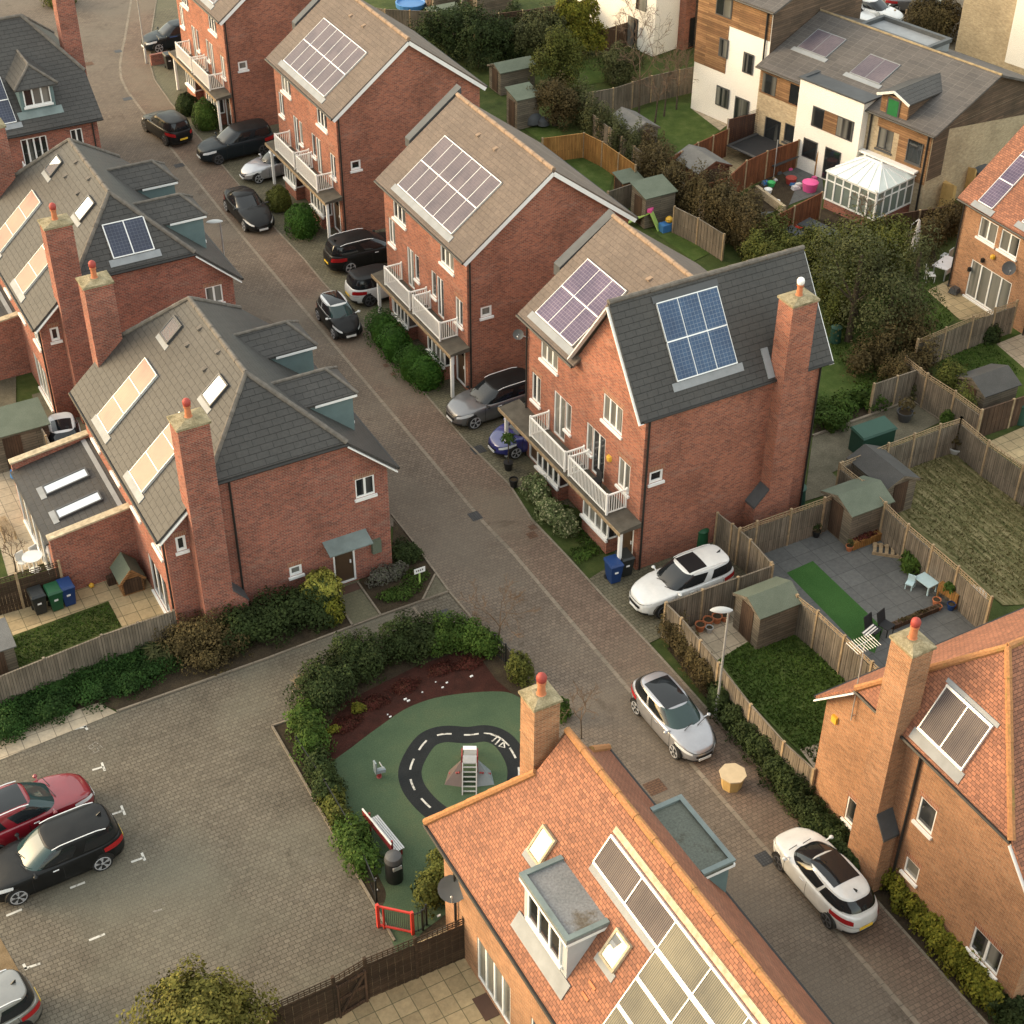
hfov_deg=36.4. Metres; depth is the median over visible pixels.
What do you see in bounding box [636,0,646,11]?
window
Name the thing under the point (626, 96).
garden fence
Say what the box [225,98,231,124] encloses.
door
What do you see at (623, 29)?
bare tree
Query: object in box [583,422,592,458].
window
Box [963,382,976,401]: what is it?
door
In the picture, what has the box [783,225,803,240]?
covered heap
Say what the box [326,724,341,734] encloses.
green plant
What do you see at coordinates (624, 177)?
tool store
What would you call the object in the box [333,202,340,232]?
door
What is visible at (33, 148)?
window
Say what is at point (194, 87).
bay window
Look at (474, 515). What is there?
manhole cover
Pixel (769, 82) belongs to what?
window
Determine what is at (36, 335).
window
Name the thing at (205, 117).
clipped bush
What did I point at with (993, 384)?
garden shed
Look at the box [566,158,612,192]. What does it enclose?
lawn
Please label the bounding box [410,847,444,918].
playground shrub
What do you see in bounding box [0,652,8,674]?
door
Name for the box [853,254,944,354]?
leafy tree
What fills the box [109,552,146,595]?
playhouse
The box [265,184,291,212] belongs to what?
clipped bush
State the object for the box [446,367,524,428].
parked car
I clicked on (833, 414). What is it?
garden border
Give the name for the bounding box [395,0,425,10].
paddling pool
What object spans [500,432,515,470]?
lollipop tree
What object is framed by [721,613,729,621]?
plant pot
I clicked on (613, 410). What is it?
window
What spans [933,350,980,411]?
brown shrub
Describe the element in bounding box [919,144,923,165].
window frame
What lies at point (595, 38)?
leafy tree
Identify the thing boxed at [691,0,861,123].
modern white house
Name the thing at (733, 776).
octagonal box
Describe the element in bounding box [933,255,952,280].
garden table
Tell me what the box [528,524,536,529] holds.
manhole cover
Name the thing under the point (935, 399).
garden fence
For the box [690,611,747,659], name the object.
patio
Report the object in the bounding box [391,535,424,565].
dark shrub
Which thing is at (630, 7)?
bare tree
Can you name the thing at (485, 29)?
leafy tree
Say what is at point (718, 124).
patio
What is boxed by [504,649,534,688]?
playground shrub
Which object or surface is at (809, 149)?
window
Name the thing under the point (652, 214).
toy slide
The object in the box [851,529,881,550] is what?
timber planter
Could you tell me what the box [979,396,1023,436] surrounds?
garden fence
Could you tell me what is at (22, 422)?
garden shed
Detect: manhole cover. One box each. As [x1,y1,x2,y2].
[174,163,184,167]
[467,511,482,520]
[470,444,486,454]
[526,531,537,538]
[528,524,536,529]
[643,778,667,795]
[754,850,772,866]
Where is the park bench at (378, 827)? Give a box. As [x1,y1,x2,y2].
[362,808,404,853]
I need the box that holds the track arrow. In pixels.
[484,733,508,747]
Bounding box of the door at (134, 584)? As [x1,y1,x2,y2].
[123,576,142,594]
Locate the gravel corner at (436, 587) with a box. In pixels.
[425,576,446,597]
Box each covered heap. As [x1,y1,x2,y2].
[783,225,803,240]
[975,164,987,176]
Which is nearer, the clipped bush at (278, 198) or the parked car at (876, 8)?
the clipped bush at (278, 198)
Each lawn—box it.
[0,550,7,577]
[13,601,121,667]
[525,121,562,139]
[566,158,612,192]
[577,58,617,84]
[637,101,719,152]
[651,228,708,260]
[718,636,844,756]
[818,257,953,403]
[899,454,1023,604]
[937,328,1023,397]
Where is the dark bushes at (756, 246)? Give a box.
[736,206,839,266]
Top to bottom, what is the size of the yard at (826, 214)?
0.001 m
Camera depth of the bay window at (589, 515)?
65.98 m
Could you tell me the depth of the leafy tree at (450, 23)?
106.94 m
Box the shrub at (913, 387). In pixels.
[909,376,924,400]
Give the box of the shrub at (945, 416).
[938,409,955,428]
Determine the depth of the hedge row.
87.03 m
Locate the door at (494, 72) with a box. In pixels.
[492,67,497,92]
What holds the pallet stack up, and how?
on the patio at (866, 580)
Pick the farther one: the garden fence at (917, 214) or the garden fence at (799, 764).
the garden fence at (917, 214)
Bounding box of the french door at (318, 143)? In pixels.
[316,137,322,173]
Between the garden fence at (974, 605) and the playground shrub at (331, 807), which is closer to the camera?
the playground shrub at (331, 807)
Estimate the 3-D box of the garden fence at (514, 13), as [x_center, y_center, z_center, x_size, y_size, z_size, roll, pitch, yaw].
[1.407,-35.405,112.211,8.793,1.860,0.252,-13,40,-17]
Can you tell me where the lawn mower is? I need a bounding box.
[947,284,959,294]
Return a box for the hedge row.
[908,195,963,256]
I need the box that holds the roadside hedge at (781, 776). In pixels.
[705,678,816,806]
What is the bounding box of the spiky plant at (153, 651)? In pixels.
[140,641,177,672]
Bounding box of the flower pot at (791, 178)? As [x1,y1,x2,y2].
[786,175,796,184]
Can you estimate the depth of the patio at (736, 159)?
96.53 m
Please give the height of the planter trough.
1.076 m
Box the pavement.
[121,0,984,1023]
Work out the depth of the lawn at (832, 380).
78.21 m
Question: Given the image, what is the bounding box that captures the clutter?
[791,185,798,190]
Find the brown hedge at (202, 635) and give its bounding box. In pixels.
[149,599,253,675]
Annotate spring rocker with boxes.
[373,760,385,778]
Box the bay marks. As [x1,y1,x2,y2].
[6,725,145,969]
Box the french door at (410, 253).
[407,246,414,289]
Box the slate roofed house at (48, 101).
[0,0,103,171]
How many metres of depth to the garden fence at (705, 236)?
87.11 m
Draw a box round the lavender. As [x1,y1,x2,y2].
[364,560,408,588]
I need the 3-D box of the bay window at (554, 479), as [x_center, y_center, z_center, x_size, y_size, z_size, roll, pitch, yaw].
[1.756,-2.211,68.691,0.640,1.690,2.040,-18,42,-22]
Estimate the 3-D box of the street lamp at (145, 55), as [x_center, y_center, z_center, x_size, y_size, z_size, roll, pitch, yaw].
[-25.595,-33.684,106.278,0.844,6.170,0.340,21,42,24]
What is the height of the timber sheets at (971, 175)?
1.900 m
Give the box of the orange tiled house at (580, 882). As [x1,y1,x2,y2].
[422,672,833,1023]
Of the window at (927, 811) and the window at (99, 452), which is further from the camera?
the window at (99, 452)
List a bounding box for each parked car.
[0,773,94,848]
[0,802,124,905]
[0,969,41,1023]
[48,412,80,442]
[141,18,181,52]
[141,110,192,145]
[196,118,273,164]
[223,185,274,231]
[239,150,284,183]
[315,290,362,339]
[323,228,386,273]
[344,263,388,306]
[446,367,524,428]
[488,418,527,458]
[629,544,733,618]
[630,671,716,761]
[771,827,878,934]
[860,8,875,19]
[861,0,903,20]
[883,0,940,10]
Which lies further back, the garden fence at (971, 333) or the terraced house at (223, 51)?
the terraced house at (223, 51)
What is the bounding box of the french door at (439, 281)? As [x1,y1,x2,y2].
[437,276,443,318]
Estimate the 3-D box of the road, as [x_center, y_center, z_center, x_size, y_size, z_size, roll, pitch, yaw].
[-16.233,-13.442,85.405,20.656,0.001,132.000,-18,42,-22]
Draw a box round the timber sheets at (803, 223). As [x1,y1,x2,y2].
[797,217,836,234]
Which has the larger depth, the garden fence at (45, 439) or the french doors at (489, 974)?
the garden fence at (45, 439)
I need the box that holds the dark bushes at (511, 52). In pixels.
[489,0,534,62]
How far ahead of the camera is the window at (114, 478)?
64.09 m
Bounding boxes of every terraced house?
[168,0,311,131]
[264,0,487,237]
[371,84,638,397]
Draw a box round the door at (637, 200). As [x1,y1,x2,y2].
[634,193,641,224]
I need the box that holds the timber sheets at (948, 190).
[938,180,956,206]
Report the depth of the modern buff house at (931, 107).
91.56 m
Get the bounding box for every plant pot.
[509,476,517,487]
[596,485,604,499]
[695,620,705,632]
[703,615,713,624]
[705,624,712,633]
[712,612,722,623]
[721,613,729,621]
[812,523,822,537]
[846,539,854,551]
[896,396,916,422]
[932,596,940,604]
[947,601,955,610]
[950,433,961,454]
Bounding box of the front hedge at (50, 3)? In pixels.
[39,0,76,7]
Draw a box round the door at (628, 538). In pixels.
[622,530,633,553]
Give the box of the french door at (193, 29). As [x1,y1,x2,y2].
[191,25,197,57]
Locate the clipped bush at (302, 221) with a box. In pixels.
[284,202,320,241]
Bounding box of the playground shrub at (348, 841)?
[327,811,384,882]
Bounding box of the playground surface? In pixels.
[331,691,520,953]
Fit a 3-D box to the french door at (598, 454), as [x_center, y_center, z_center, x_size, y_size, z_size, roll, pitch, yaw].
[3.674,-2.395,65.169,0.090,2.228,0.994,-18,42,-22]
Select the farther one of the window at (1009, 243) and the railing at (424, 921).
the window at (1009, 243)
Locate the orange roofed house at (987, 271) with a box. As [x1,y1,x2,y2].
[948,125,1023,335]
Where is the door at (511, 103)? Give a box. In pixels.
[509,98,514,126]
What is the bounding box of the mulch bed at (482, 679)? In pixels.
[322,652,510,763]
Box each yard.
[32,392,86,430]
[761,168,823,214]
[805,404,938,500]
[817,209,936,274]
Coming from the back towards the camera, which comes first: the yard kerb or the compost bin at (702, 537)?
the yard kerb
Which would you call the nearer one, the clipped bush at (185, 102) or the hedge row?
the hedge row
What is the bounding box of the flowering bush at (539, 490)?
[518,472,563,526]
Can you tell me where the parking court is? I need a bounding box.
[0,593,474,1023]
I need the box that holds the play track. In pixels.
[398,725,519,816]
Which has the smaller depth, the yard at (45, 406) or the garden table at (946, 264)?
the yard at (45, 406)
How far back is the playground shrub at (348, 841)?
52.42 m
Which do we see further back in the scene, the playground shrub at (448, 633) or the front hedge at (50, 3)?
the front hedge at (50, 3)
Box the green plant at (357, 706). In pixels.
[351,701,366,713]
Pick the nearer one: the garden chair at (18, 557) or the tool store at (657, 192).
the garden chair at (18, 557)
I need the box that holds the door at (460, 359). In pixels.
[456,353,465,386]
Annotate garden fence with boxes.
[0,559,62,614]
[0,609,177,704]
[40,427,49,444]
[266,916,464,1023]
[375,0,463,35]
[481,5,578,38]
[541,132,636,175]
[571,66,693,122]
[591,114,704,219]
[595,22,627,55]
[607,184,631,208]
[662,601,816,791]
[667,563,774,626]
[668,113,754,162]
[672,206,725,260]
[709,139,799,194]
[713,512,773,573]
[734,480,862,564]
[765,191,823,228]
[794,593,878,681]
[835,462,993,626]
[839,204,955,246]
[841,418,960,476]
[868,367,921,413]
[903,355,983,437]
[913,299,1018,364]
[955,416,1023,506]
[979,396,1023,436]
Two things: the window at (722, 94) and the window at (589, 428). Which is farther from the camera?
the window at (722, 94)
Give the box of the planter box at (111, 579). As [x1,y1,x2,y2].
[106,573,116,585]
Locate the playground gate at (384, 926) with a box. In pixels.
[375,903,414,935]
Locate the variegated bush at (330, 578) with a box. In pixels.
[298,567,344,602]
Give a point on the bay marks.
(71, 887)
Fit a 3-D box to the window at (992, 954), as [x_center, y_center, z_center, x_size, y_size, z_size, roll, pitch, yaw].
[14.681,13.561,48.174,0.205,1.435,1.390,-18,42,-22]
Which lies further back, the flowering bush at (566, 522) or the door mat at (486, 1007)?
the flowering bush at (566, 522)
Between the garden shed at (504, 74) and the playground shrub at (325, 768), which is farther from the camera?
the garden shed at (504, 74)
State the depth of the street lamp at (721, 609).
55.87 m
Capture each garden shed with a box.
[0,397,50,472]
[0,617,18,674]
[425,0,459,6]
[425,2,459,10]
[464,0,511,14]
[487,56,535,95]
[505,82,538,129]
[610,107,660,143]
[673,144,732,183]
[733,576,803,648]
[821,475,894,545]
[846,444,920,512]
[954,364,1021,414]
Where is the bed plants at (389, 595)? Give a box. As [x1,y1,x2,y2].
[373,567,429,602]
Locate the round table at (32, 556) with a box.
[22,550,41,572]
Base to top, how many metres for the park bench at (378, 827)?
0.975 m
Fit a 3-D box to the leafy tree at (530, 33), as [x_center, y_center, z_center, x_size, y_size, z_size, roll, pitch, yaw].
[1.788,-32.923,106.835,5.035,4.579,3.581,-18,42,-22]
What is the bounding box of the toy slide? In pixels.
[628,207,658,231]
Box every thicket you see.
[804,222,870,335]
[840,287,943,383]
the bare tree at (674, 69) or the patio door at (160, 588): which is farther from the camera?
the bare tree at (674, 69)
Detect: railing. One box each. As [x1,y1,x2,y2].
[295,736,377,901]
[414,904,427,931]
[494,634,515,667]
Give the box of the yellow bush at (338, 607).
[322,596,345,626]
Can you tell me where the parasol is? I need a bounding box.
[910,219,920,251]
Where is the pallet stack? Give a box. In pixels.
[872,542,899,558]
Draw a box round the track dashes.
[409,733,519,807]
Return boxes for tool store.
[612,168,642,188]
[630,174,677,228]
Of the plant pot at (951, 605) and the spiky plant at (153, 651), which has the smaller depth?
the spiky plant at (153, 651)
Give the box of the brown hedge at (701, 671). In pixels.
[655,610,725,694]
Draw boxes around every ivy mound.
[567,71,645,162]
[633,123,706,212]
[675,160,773,258]
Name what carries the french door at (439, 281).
in the terraced house at (490, 219)
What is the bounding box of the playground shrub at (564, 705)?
[560,696,573,725]
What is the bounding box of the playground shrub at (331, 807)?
[314,783,359,831]
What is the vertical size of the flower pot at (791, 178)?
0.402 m
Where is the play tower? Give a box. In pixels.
[445,746,493,794]
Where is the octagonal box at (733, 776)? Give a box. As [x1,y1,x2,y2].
[719,763,746,792]
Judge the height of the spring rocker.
0.850 m
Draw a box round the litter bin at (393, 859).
[384,849,402,884]
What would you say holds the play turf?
on the patio at (866, 580)
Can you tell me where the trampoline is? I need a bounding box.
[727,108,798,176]
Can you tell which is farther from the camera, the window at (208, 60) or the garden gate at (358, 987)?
the window at (208, 60)
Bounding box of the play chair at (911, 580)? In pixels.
[904,574,915,590]
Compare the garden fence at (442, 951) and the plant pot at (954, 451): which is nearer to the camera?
the garden fence at (442, 951)
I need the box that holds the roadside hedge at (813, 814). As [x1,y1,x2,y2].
[782,792,859,869]
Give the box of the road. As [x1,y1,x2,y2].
[0,0,913,1023]
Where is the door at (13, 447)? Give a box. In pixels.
[2,434,23,469]
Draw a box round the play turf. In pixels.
[787,561,882,652]
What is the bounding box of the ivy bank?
[0,638,184,748]
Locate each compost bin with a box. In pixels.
[697,528,708,546]
[801,484,806,507]
[829,324,841,343]
[1017,405,1023,425]
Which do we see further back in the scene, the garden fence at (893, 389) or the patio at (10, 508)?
the garden fence at (893, 389)
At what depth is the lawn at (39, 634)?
61.98 m
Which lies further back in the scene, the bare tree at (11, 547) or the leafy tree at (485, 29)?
the leafy tree at (485, 29)
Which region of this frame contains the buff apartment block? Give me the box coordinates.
[955,0,1023,74]
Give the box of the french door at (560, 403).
[554,391,565,441]
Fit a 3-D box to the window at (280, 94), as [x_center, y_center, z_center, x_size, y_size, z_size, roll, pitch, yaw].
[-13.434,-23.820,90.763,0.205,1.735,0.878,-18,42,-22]
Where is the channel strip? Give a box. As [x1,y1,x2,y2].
[119,0,919,1023]
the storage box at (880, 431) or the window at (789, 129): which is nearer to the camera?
the storage box at (880, 431)
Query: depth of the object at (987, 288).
81.74 m
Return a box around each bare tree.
[0,526,26,572]
[290,673,309,699]
[458,575,541,648]
[560,681,601,738]
[610,7,671,113]
[612,0,658,57]
[630,71,674,122]
[647,39,702,116]
[661,39,693,109]
[849,190,884,221]
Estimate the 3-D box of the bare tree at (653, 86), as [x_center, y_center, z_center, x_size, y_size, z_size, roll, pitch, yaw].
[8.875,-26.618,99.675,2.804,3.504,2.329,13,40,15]
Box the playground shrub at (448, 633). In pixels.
[427,610,480,657]
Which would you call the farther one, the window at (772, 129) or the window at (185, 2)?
the window at (185, 2)
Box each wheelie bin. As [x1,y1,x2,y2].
[26,584,46,614]
[43,581,63,611]
[56,576,75,606]
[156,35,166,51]
[162,51,173,68]
[604,554,623,583]
[615,547,635,576]
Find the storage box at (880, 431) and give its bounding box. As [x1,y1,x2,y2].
[848,416,897,451]
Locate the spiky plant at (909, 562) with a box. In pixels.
[897,548,920,574]
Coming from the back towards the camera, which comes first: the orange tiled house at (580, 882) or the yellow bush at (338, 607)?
the yellow bush at (338, 607)
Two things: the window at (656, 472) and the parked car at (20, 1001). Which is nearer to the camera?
the parked car at (20, 1001)
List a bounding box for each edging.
[116,513,504,940]
[149,0,987,1023]
[891,604,939,629]
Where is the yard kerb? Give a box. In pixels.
[812,399,939,436]
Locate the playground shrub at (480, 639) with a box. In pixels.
[458,616,504,659]
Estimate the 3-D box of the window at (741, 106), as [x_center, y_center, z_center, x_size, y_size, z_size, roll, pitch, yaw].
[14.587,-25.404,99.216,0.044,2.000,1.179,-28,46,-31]
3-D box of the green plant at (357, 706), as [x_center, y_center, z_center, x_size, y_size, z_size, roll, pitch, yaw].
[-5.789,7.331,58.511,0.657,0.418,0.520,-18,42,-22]
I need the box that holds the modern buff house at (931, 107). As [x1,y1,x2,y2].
[754,9,1023,211]
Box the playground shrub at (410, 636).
[378,607,448,667]
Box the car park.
[901,0,963,52]
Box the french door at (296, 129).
[293,115,300,153]
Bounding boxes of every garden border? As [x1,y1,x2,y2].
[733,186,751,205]
[813,379,892,433]
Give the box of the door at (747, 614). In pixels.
[738,600,753,642]
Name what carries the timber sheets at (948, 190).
on the ground at (492, 102)
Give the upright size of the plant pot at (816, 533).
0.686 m
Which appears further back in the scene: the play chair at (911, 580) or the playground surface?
the play chair at (911, 580)
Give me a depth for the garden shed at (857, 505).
66.17 m
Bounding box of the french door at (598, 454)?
[592,429,605,480]
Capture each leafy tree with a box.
[116,953,284,1023]
[407,0,486,60]
[455,4,518,71]
[502,0,573,62]
[526,70,585,131]
[528,22,592,87]
[553,0,591,51]
[573,0,609,52]
[587,40,649,86]
[805,204,911,342]
[806,204,901,275]
[852,213,915,276]
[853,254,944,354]
[889,220,946,323]
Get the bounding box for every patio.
[0,376,15,406]
[0,471,43,577]
[0,569,163,636]
[261,929,504,1023]
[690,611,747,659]
[693,109,726,129]
[722,147,751,174]
[764,523,974,667]
[800,743,818,766]
[927,281,990,319]
[990,427,1023,464]
[997,334,1023,366]
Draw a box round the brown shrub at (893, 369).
[876,348,926,383]
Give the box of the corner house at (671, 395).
[498,209,833,569]
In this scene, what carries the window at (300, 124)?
in the terraced house at (363, 88)
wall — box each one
[149,51,164,65]
[755,185,785,212]
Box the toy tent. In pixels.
[802,178,818,192]
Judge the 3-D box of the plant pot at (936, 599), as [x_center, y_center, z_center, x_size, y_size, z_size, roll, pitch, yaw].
[17.322,3.664,63.519,0.367,0.280,0.367,-18,42,-22]
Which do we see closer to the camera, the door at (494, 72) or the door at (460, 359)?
the door at (460, 359)
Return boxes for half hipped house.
[0,118,243,423]
[8,260,399,630]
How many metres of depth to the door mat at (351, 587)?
64.16 m
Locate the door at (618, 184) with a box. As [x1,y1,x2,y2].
[614,178,621,188]
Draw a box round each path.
[0,703,115,759]
[338,580,378,623]
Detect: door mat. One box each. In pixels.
[342,582,360,594]
[472,993,499,1020]
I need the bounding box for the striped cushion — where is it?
[862,623,877,637]
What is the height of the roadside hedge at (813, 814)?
1.111 m
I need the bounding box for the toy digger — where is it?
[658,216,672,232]
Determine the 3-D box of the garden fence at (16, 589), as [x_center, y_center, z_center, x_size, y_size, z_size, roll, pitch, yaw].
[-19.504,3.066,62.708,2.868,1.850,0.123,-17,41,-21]
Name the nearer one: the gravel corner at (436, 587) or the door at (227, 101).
the gravel corner at (436, 587)
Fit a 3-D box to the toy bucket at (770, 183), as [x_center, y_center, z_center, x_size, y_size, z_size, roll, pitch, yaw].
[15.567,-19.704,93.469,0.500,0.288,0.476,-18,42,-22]
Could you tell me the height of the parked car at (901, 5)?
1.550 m
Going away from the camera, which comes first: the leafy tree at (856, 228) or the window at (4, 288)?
the window at (4, 288)
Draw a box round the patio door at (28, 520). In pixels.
[16,486,52,569]
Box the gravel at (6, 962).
[0,938,18,970]
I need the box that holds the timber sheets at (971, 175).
[964,167,976,189]
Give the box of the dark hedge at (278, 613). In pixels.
[214,575,344,655]
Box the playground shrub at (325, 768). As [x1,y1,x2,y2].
[299,742,348,805]
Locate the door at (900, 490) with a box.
[890,480,908,512]
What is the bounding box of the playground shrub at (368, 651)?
[325,625,401,686]
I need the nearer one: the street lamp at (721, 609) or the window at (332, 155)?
the street lamp at (721, 609)
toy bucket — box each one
[764,187,771,193]
[767,180,775,186]
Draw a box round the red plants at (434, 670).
[329,653,485,733]
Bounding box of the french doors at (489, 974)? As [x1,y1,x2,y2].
[478,938,509,1023]
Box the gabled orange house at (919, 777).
[813,607,1023,999]
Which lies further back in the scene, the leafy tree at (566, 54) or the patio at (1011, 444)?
the leafy tree at (566, 54)
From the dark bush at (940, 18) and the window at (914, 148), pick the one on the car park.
the dark bush at (940, 18)
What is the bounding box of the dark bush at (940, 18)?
[904,0,961,43]
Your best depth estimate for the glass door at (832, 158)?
93.17 m
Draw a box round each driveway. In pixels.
[151,0,574,507]
[589,542,745,642]
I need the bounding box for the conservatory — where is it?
[823,148,917,223]
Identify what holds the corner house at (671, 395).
on the ground at (492, 102)
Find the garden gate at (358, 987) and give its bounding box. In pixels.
[336,969,368,1018]
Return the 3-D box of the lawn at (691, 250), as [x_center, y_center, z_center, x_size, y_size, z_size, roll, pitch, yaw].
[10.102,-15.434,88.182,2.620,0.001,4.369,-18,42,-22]
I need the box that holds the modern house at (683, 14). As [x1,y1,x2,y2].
[578,0,698,55]
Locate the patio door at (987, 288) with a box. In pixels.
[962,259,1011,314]
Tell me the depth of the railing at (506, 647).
60.40 m
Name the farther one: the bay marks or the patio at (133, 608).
the patio at (133, 608)
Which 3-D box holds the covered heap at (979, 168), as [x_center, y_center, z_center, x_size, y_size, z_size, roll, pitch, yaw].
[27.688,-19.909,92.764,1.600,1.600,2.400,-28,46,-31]
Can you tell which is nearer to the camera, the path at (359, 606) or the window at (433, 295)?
the path at (359, 606)
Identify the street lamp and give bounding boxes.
[137,0,147,63]
[206,219,224,254]
[710,606,732,717]
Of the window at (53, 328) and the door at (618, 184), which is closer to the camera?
the window at (53, 328)
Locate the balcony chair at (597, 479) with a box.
[587,468,602,487]
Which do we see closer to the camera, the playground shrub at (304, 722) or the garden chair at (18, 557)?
the playground shrub at (304, 722)
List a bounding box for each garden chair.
[15,550,29,571]
[28,543,43,565]
[864,612,881,640]
[877,608,894,637]
[924,264,935,282]
[940,247,953,258]
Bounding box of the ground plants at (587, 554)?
[567,544,598,563]
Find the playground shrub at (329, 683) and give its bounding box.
[283,649,363,723]
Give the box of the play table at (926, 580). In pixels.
[914,572,938,595]
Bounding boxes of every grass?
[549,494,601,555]
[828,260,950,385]
[941,341,1019,373]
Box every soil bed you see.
[12,633,144,725]
[106,590,350,709]
[274,646,529,938]
[359,521,434,613]
[667,647,998,1023]
[747,173,793,211]
[814,369,942,432]
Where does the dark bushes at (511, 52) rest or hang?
on the ground at (492, 102)
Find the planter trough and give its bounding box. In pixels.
[936,581,958,608]
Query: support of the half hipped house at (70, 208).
on the ground at (492, 102)
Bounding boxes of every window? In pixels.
[3,287,11,300]
[18,312,26,325]
[20,135,48,164]
[33,332,41,352]
[33,352,53,412]
[47,322,62,344]
[70,128,83,141]
[90,437,100,453]
[109,470,120,487]
[130,505,141,524]
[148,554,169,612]
[151,542,163,562]
[173,530,189,556]
[178,1,185,30]
[180,0,188,11]
[185,71,202,93]
[196,30,200,53]
[203,280,225,302]
[206,39,210,63]
[206,93,224,116]
[208,15,217,38]
[219,51,226,81]
[238,61,248,72]
[277,87,284,120]
[280,76,291,100]
[283,165,304,190]
[287,559,304,580]
[299,121,303,147]
[309,191,332,218]
[311,133,316,160]
[315,109,327,134]
[329,148,336,182]
[350,159,362,173]
[353,469,377,502]
[387,213,395,249]
[391,201,406,230]
[392,300,417,330]
[413,254,419,284]
[426,336,454,369]
[430,271,436,301]
[438,246,454,276]
[453,292,463,330]
[479,305,493,320]
[529,367,541,409]
[534,452,568,490]
[538,342,557,376]
[562,401,571,437]
[579,500,617,542]
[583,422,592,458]
[600,387,623,440]
[615,450,631,498]
[627,15,638,48]
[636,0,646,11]
[647,464,664,487]
[688,17,695,47]
[715,0,732,18]
[715,85,729,108]
[718,37,728,58]
[733,96,748,117]
[742,52,753,75]
[761,72,776,96]
[764,116,780,142]
[781,123,794,143]
[789,84,799,105]
[801,137,817,161]
[811,105,854,141]
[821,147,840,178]
[840,790,857,830]
[874,127,893,155]
[899,849,921,888]
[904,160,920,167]
[906,139,922,164]
[911,790,939,840]
[965,920,1005,980]
[975,216,998,248]
[996,229,1019,261]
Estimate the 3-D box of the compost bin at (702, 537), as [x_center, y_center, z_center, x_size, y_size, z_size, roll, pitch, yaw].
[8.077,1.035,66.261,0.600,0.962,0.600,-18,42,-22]
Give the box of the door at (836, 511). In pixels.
[827,498,843,538]
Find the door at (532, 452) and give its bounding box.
[529,443,536,463]
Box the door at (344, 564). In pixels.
[333,550,355,582]
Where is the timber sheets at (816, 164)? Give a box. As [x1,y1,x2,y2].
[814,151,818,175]
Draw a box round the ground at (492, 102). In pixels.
[0,0,1023,767]
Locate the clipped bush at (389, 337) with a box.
[363,305,412,364]
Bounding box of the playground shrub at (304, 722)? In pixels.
[282,694,337,764]
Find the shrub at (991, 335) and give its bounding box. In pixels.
[982,323,1003,344]
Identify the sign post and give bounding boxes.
[414,566,424,583]
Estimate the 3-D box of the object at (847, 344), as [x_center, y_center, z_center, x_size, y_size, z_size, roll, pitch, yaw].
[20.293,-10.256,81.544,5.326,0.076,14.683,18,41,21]
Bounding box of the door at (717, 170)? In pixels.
[708,168,719,182]
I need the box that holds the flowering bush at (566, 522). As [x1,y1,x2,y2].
[552,508,581,537]
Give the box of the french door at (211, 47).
[209,42,215,75]
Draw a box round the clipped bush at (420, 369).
[391,343,445,394]
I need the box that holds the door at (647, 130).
[639,129,649,143]
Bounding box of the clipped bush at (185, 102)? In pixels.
[174,91,197,116]
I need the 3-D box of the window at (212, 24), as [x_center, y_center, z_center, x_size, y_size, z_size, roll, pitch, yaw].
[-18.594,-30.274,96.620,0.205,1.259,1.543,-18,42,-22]
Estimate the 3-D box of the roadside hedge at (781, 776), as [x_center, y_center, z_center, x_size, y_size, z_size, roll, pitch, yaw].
[8.919,8.252,56.611,1.626,1.476,6.783,-16,41,-19]
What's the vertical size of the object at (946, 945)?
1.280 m
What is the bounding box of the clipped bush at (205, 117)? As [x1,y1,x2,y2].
[191,97,218,130]
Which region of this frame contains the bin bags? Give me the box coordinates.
[527,113,549,126]
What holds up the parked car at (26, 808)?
on the parking court
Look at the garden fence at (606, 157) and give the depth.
95.35 m
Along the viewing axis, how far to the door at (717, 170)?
92.13 m
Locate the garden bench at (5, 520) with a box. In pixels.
[0,515,16,542]

